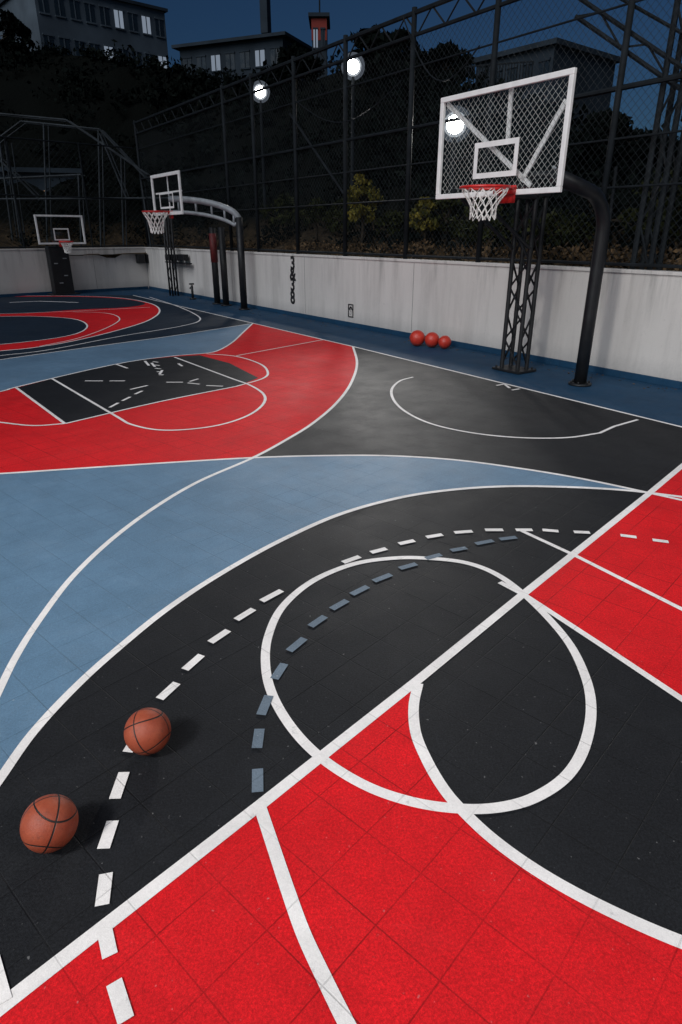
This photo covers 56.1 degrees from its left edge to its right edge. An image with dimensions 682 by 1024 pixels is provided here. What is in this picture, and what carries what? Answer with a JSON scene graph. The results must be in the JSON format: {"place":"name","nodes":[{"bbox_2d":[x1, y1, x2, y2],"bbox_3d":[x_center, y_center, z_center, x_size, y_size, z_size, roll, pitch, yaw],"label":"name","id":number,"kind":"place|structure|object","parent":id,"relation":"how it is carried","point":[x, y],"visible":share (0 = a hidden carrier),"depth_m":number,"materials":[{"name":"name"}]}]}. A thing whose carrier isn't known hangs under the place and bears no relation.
{"place":"outdoors","nodes":[
{"label":"outdoors","id":0,"kind":"place"},
{"bbox_2d":[0,289,681,1023],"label":"basketball court","id":1,"kind":"object","parent":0,"point":[382,631],"visible":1,"depth_m":3.96,"materials":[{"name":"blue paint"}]},
{"bbox_2d":[20,794,78,853],"bbox_3d":[-1.280,1.367,2.812,0.236,0.236,0.236,21,-8,-28],"label":"basketball","id":2,"kind":"object","parent":1,"relation":"on","point":[48,823],"visible":1,"depth_m":2.73,"materials":[{"name":"orange rubber"}]},
{"bbox_2d":[34,215,85,295],"bbox_3d":[-12.012,-11.008,27.533,2.080,3.193,2.154,0,24,0],"label":"basketball hoop","id":3,"kind":"object","parent":1,"relation":"on","point":[59,268],"visible":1,"depth_m":27.76,"materials":[{"name":"white paint"}]},
{"bbox_2d":[124,708,170,754],"bbox_3d":[-1.006,1.141,3.331,0.236,0.236,0.236,-23,-1,10],"label":"basketball","id":4,"kind":"object","parent":1,"relation":"on","point":[147,731],"visible":1,"depth_m":3.25,"materials":[{"name":"orange rubber"}]},
{"bbox_2d":[189,283,195,299],"bbox_3d":[-6.117,-9.085,26.337,0.282,0.630,0.325,0,24,0],"label":"water standpipe","id":5,"kind":"object","parent":1,"relation":"on","point":[192,291],"visible":1,"depth_m":26.30,"materials":[{"name":"black metal"}]},
{"bbox_2d":[142,170,249,309],"bbox_3d":[-6.379,-10.084,23.985,3.025,4.341,7.192,-14,27,-29],"label":"basketball hoop","id":6,"kind":"object","parent":1,"relation":"on","point":[181,199],"visible":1,"depth_m":22.41,"materials":[{"name":"white paint"}]},
{"bbox_2d":[410,330,424,345],"bbox_3d":[1.839,-4.189,15.414,0.378,0.370,0.370,0,24,0],"label":"medicine ball","id":7,"kind":"object","parent":1,"relation":"on","point":[417,337],"visible":0.99,"depth_m":15.29,"materials":[{"name":"red rubber"}]},
{"bbox_2d":[425,332,438,346],"bbox_3d":[2.169,-4.101,15.237,0.358,0.350,0.350,0,24,0],"label":"medicine ball","id":8,"kind":"object","parent":1,"relation":"on","point":[431,339],"visible":0.98,"depth_m":15.11,"materials":[{"name":"red rubber"}]},
{"bbox_2d":[438,336,450,348],"bbox_3d":[2.443,-4.001,15.070,0.308,0.300,0.300,0,24,0],"label":"medicine ball","id":9,"kind":"object","parent":1,"relation":"on","point":[444,342],"visible":1,"depth_m":14.97,"materials":[{"name":"red rubber"}]},
{"bbox_2d":[436,67,609,386],"bbox_3d":[2.861,-4.360,10.618,2.873,4.518,2.572,-14,27,-28],"label":"basketball hoop","id":10,"kind":"object","parent":1,"relation":"on","point":[559,177],"visible":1,"depth_m":10.36,"materials":[{"name":"white paint"}]},
{"bbox_2d":[0,48,681,270],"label":"hillside","id":11,"kind":"structure","parent":0,"point":[16,95],"depth_m":38.75,"materials":[{"name":"green plant"}]},
{"bbox_2d":[0,9,34,63],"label":"hilltop tree","id":12,"kind":"object","parent":11,"relation":"on","point":[12,26],"visible":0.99,"depth_m":52.27,"materials":[{"name":"green plant"}]},
{"bbox_2d":[0,172,76,190],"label":"walls","id":13,"kind":"structure","parent":11,"relation":"on","point":[41,181],"depth_m":36.97,"materials":[{"name":"grey concrete"}]},
{"bbox_2d":[0,167,85,174],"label":"roof slab","id":14,"kind":"structure","parent":13,"relation":"on","point":[35,170],"depth_m":36.67,"materials":[{"name":"grey concrete"}]},
{"bbox_2d":[0,113,167,246],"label":"steel cage frame","id":15,"kind":"object","parent":11,"relation":"on","point":[109,138],"visible":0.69,"depth_m":29.42,"materials":[{"name":"grey metal"}]},
{"bbox_2d":[0,0,168,65],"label":"building","id":16,"kind":"structure","parent":11,"relation":"on","point":[31,17],"depth_m":56.85,"materials":[{"name":"grey concrete"}]},
{"bbox_2d":[0,0,167,13],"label":"roof slab","id":17,"kind":"structure","parent":16,"relation":"attached to","point":[136,3],"depth_m":58.58,"materials":[{"name":"grey concrete"}]},
{"bbox_2d":[39,0,165,65],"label":"window frames","id":18,"kind":"structure","parent":16,"relation":"attached to","point":[105,25],"depth_m":57.20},
{"bbox_2d":[38,0,163,66],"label":"windows","id":19,"kind":"structure","parent":18,"relation":"in","point":[57,12],"depth_m":56.27,"materials":[{"name":"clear glass"}]},
{"bbox_2d":[104,10,166,67],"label":"lit windows","id":20,"kind":"structure","parent":18,"relation":"in","point":[122,24],"depth_m":58.39,"materials":[{"name":"white glass"}]},
{"bbox_2d":[179,37,308,85],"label":"walls","id":21,"kind":"structure","parent":11,"relation":"on","point":[236,47],"depth_m":56.45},
{"bbox_2d":[182,46,279,73],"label":"window frames","id":22,"kind":"structure","parent":21,"relation":"attached to","point":[244,51],"depth_m":56.40,"materials":[{"name":"grey metal"}]},
{"bbox_2d":[183,48,278,72],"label":"windows","id":23,"kind":"structure","parent":22,"relation":"in","point":[232,59],"depth_m":56.60,"materials":[{"name":"grey glass"}]},
{"bbox_2d":[211,50,264,70],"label":"lit windows","id":24,"kind":"structure","parent":21,"relation":"attached to","point":[262,56],"depth_m":55.98,"materials":[{"name":"white glass"}]},
{"bbox_2d":[171,31,327,58],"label":"roof slab","id":25,"kind":"structure","parent":21,"relation":"on","point":[287,36],"depth_m":55.78,"materials":[{"name":"grey concrete"}]},
{"bbox_2d":[259,0,270,33],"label":"chimney","id":26,"kind":"object","parent":25,"relation":"on","point":[265,15],"visible":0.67,"depth_m":55.96,"materials":[{"name":"grey concrete"}]},
{"bbox_2d":[259,192,308,239],"bbox_3d":[-2.173,-11.681,25.277,1.765,1.703,2.012,19,30,37],"label":"shrub","id":27,"kind":"object","parent":11,"relation":"on","point":[284,215],"visible":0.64,"depth_m":24.80,"materials":[{"name":"green plant"}]},
{"bbox_2d":[269,43,324,88],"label":"hilltop tree","id":28,"kind":"object","parent":11,"relation":"on","point":[283,54],"visible":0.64,"depth_m":42.67,"materials":[{"name":"green plant"}]},
{"bbox_2d":[308,12,329,78],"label":"red and white tower","id":29,"kind":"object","parent":11,"relation":"on","point":[319,22],"visible":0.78,"depth_m":49.34,"materials":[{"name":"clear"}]},
{"bbox_2d":[313,29,317,47],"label":"lit windows","id":30,"kind":"structure","parent":29,"relation":"in","point":[313,29],"depth_m":49.47,"materials":[{"name":"white glass"}]},
{"bbox_2d":[313,27,324,49],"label":"window frames","id":31,"kind":"structure","parent":29,"relation":"in","point":[315,28],"depth_m":49.35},
{"bbox_2d":[321,29,324,46],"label":"windows","id":32,"kind":"structure","parent":29,"relation":"in","point":[321,29],"depth_m":49.43,"materials":[{"name":"black glass"}]},
{"bbox_2d":[299,197,339,239],"bbox_3d":[-0.833,-10.863,23.734,1.724,1.495,1.740,0,24,0],"label":"shrub","id":33,"kind":"object","parent":11,"relation":"on","point":[315,210],"visible":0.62,"depth_m":23.41,"materials":[{"name":"green plant"}]},
{"bbox_2d":[0,38,681,270],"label":"hillside bushes","id":34,"kind":"object","parent":11,"relation":"on","point":[201,77],"visible":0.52,"depth_m":33.68,"materials":[{"name":"green plant"}]},
{"bbox_2d":[323,198,365,232],"bbox_3d":[0.113,-9.992,21.997,1.665,1.553,1.244,0,24,0],"label":"shrub","id":35,"kind":"object","parent":11,"relation":"on","point":[349,226],"visible":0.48,"depth_m":21.84,"materials":[{"name":"green plant"}]},
{"bbox_2d":[347,173,383,242],"bbox_3d":[0.724,-9.720,20.519,1.124,2.153,1.361,7,25,17],"label":"sapling tree","id":36,"kind":"object","parent":11,"relation":"on","point":[354,198],"visible":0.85,"depth_m":20.24,"materials":[{"name":"green plant"}]},
{"bbox_2d":[350,24,391,70],"bbox_3d":[2.061,-27.933,38.864,3.158,3.077,3.662,0,24,0],"label":"hilltop tree","id":37,"kind":"object","parent":11,"relation":"on","point":[368,39],"visible":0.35,"depth_m":38.05,"materials":[{"name":"green plant"}]},
{"bbox_2d":[374,209,417,240],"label":"shrub","id":38,"kind":"object","parent":11,"relation":"on","point":[390,217],"visible":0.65,"depth_m":20.26,"materials":[{"name":"green plant"}]},
{"bbox_2d":[373,27,428,67],"bbox_3d":[3.357,-27.314,38.544,3.833,2.940,3.310,-16,28,-33],"label":"hilltop tree","id":39,"kind":"object","parent":11,"relation":"on","point":[403,32],"visible":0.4,"depth_m":37.36,"materials":[{"name":"green plant"}]},
{"bbox_2d":[409,196,439,249],"bbox_3d":[2.317,-8.153,18.111,0.948,1.407,0.936,0,24,0],"label":"sapling tree","id":40,"kind":"object","parent":11,"relation":"on","point":[413,215],"visible":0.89,"depth_m":17.90,"materials":[{"name":"green plant"}]},
{"bbox_2d":[174,237,681,270],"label":"dry grass","id":41,"kind":"structure","parent":11,"relation":"on","point":[624,257],"depth_m":16.14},
{"bbox_2d":[417,38,474,84],"bbox_3d":[5.690,-24.384,35.433,3.167,2.883,3.139,0,24,0],"label":"hilltop tree","id":42,"kind":"object","parent":11,"relation":"on","point":[443,48],"visible":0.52,"depth_m":34.47,"materials":[{"name":"green plant"}]},
{"bbox_2d":[416,193,477,246],"bbox_3d":[3.041,-8.456,18.791,1.983,1.646,1.789,-19,30,-37],"label":"shrub","id":43,"kind":"object","parent":11,"relation":"on","point":[446,206],"visible":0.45,"depth_m":18.62,"materials":[{"name":"green plant"}]},
{"bbox_2d":[445,200,522,244],"bbox_3d":[3.836,-7.535,17.029,2.146,1.419,1.660,-7,24,-16],"label":"shrub","id":44,"kind":"object","parent":11,"relation":"on","point":[473,225],"visible":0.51,"depth_m":16.87,"materials":[{"name":"green plant"}]},
{"bbox_2d":[473,37,619,135],"bbox_3d":[11.753,-21.705,38.431,6.500,9.250,5.669,-18,29,-36],"label":"hilltop villa","id":45,"kind":"object","parent":11,"relation":"on","point":[509,52],"visible":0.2,"depth_m":34.88,"materials":[{"name":"grey concrete"}]},
{"bbox_2d":[465,61,533,90],"bbox_3d":[8.037,-22.313,32.821,3.630,1.341,0.062,15,28,31],"label":"balcony railing","id":46,"kind":"object","parent":45,"relation":"attached to","point":[502,64],"visible":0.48,"depth_m":32.53,"materials":[{"name":"metal"}]},
{"bbox_2d":[478,60,549,96],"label":"windows","id":47,"kind":"structure","parent":45,"relation":"in","point":[546,62],"depth_m":34.44,"materials":[{"name":"black glass"}]},
{"bbox_2d":[477,57,550,99],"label":"window frames","id":48,"kind":"structure","parent":45,"relation":"in","point":[549,58],"depth_m":34.34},
{"bbox_2d":[526,208,595,254],"bbox_3d":[5.122,-6.450,14.969,1.753,1.215,1.699,-15,27,-30],"label":"shrub","id":49,"kind":"object","parent":11,"relation":"on","point":[578,219],"visible":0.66,"depth_m":14.57,"materials":[{"name":"green plant"}]},
{"bbox_2d":[540,197,625,242],"bbox_3d":[6.407,-7.617,16.907,2.230,1.896,2.827,9,25,20],"label":"shrub","id":50,"kind":"object","parent":11,"relation":"on","point":[562,205],"visible":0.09,"depth_m":16.58,"materials":[{"name":"green plant"}]},
{"bbox_2d":[558,179,655,243],"bbox_3d":[6.421,-6.783,15.111,2.274,1.972,2.656,0,24,0],"label":"shrub","id":51,"kind":"object","parent":11,"relation":"on","point":[618,205],"visible":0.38,"depth_m":14.88,"materials":[{"name":"green plant"}]},
{"bbox_2d":[567,108,650,171],"bbox_3d":[9.586,-13.394,23.587,2.981,2.576,3.043,-14,27,-29],"label":"silhouette tree","id":52,"kind":"object","parent":11,"relation":"on","point":[623,130],"visible":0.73,"depth_m":22.93,"materials":[{"name":"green plant"}]},
{"bbox_2d":[619,128,678,173],"bbox_3d":[11.256,-12.537,22.762,3.042,2.019,2.650,18,30,36],"label":"silhouette tree","id":53,"kind":"object","parent":11,"relation":"on","point":[642,144],"visible":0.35,"depth_m":22.22,"materials":[{"name":"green plant"}]},
{"bbox_2d":[617,168,681,249],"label":"shrub","id":54,"kind":"object","parent":11,"relation":"on","point":[632,215],"visible":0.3,"depth_m":13.30,"materials":[{"name":"green plant"}]},
{"bbox_2d":[627,178,681,260],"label":"shrub","id":55,"kind":"object","parent":11,"relation":"on","point":[679,223],"visible":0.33,"depth_m":12.86,"materials":[{"name":"green plant"}]},
{"bbox_2d":[0,0,681,139],"label":"sky","id":56,"kind":"structure","parent":0,"point":[186,21],"materials":[{"name":"blue"}]},
{"label":"ground","id":57,"kind":"structure","parent":0,"visible":0},
{"bbox_2d":[0,248,148,293],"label":"concrete wall","id":58,"kind":"structure","parent":57,"relation":"on","point":[24,271],"depth_m":29.10,"materials":[{"name":"grey concrete"}]},
{"bbox_2d":[0,247,144,250],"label":"coping","id":59,"kind":"object","parent":58,"relation":"on","point":[77,248],"visible":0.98,"depth_m":29.18,"materials":[{"name":"paint"}]},
{"bbox_2d":[0,136,143,248],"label":"chain link fence","id":60,"kind":"object","parent":59,"relation":"on","point":[15,195],"visible":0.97,"depth_m":27.80,"materials":[{"name":"metal"}]},
{"bbox_2d":[0,286,147,296],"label":"blue skirting","id":61,"kind":"object","parent":58,"relation":"attached to","point":[77,291],"visible":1,"depth_m":29.46,"materials":[{"name":"paint"}]},
{"bbox_2d":[253,80,269,209],"bbox_3d":[-3.534,-14.890,29.699,0.851,8.595,0.543,0,24,0],"label":"floodlight","id":62,"kind":"object","parent":57,"relation":"on","point":[257,85],"visible":0.65,"depth_m":28.36,"materials":[{"name":"metal"}]},
{"bbox_2d":[341,52,364,185],"bbox_3d":[0.441,-12.861,25.120,0.883,8.530,0.562,0,24,0],"label":"floodlight","id":63,"kind":"object","parent":57,"relation":"on","point":[353,71],"visible":0.53,"depth_m":23.70,"materials":[{"name":"metal"}]},
{"bbox_2d":[145,248,681,381],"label":"concrete wall","id":64,"kind":"structure","parent":57,"relation":"on","point":[638,327],"depth_m":14.86,"materials":[{"name":"white concrete"}]},
{"bbox_2d":[135,254,191,263],"bbox_3d":[-7.620,-11.414,28.901,1.314,0.528,5.812,-17,29,-33],"label":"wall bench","id":65,"kind":"object","parent":64,"relation":"attached to","point":[140,258],"depth_m":27.79,"materials":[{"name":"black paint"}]},
{"bbox_2d":[290,256,295,303],"bbox_3d":[-1.555,-7.497,20.713,0.008,1.475,0.390,-16,28,-32],"label":"wall number sign","id":66,"kind":"object","parent":64,"relation":"attached to","point":[292,278],"visible":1,"depth_m":20.74,"materials":[{"name":"black metal"}]},
{"bbox_2d":[177,250,413,330],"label":"movement joints","id":67,"kind":"object","parent":64,"relation":"attached to","point":[304,277],"visible":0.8,"depth_m":19.99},
{"bbox_2d":[348,304,352,317],"bbox_3d":[0.281,-5.838,18.557,0.020,0.364,0.244,-16,28,-32],"label":"number plate","id":68,"kind":"object","parent":64,"relation":"attached to","point":[349,310],"visible":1,"depth_m":18.54,"materials":[{"name":"paint"}]},
{"bbox_2d":[145,247,681,275],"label":"coping","id":69,"kind":"object","parent":64,"relation":"on","point":[636,271],"visible":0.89,"depth_m":14.69,"materials":[{"name":"paint"}]},
{"bbox_2d":[133,0,681,270],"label":"chain link fence","id":70,"kind":"object","parent":69,"relation":"on","point":[496,7],"visible":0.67,"depth_m":15.47,"materials":[{"name":"metal"}]},
{"bbox_2d":[149,286,681,388],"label":"blue skirting","id":71,"kind":"object","parent":64,"relation":"attached to","point":[628,375],"visible":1,"depth_m":14.69,"materials":[{"name":"paint"}]},
{"bbox_2d":[438,105,471,244],"bbox_3d":[3.238,-8.804,19.243,0.918,5.786,0.584,0,24,0],"label":"floodlight","id":72,"kind":"object","parent":57,"relation":"on","point":[455,133],"visible":0.48,"depth_m":18.28,"materials":[{"name":"metal"}]},
{"bbox_2d":[574,0,681,269],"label":"steel truss tower","id":73,"kind":"structure","parent":57,"relation":"on","point":[664,137],"depth_m":10.98,"materials":[{"name":"black metal"}]}
]}

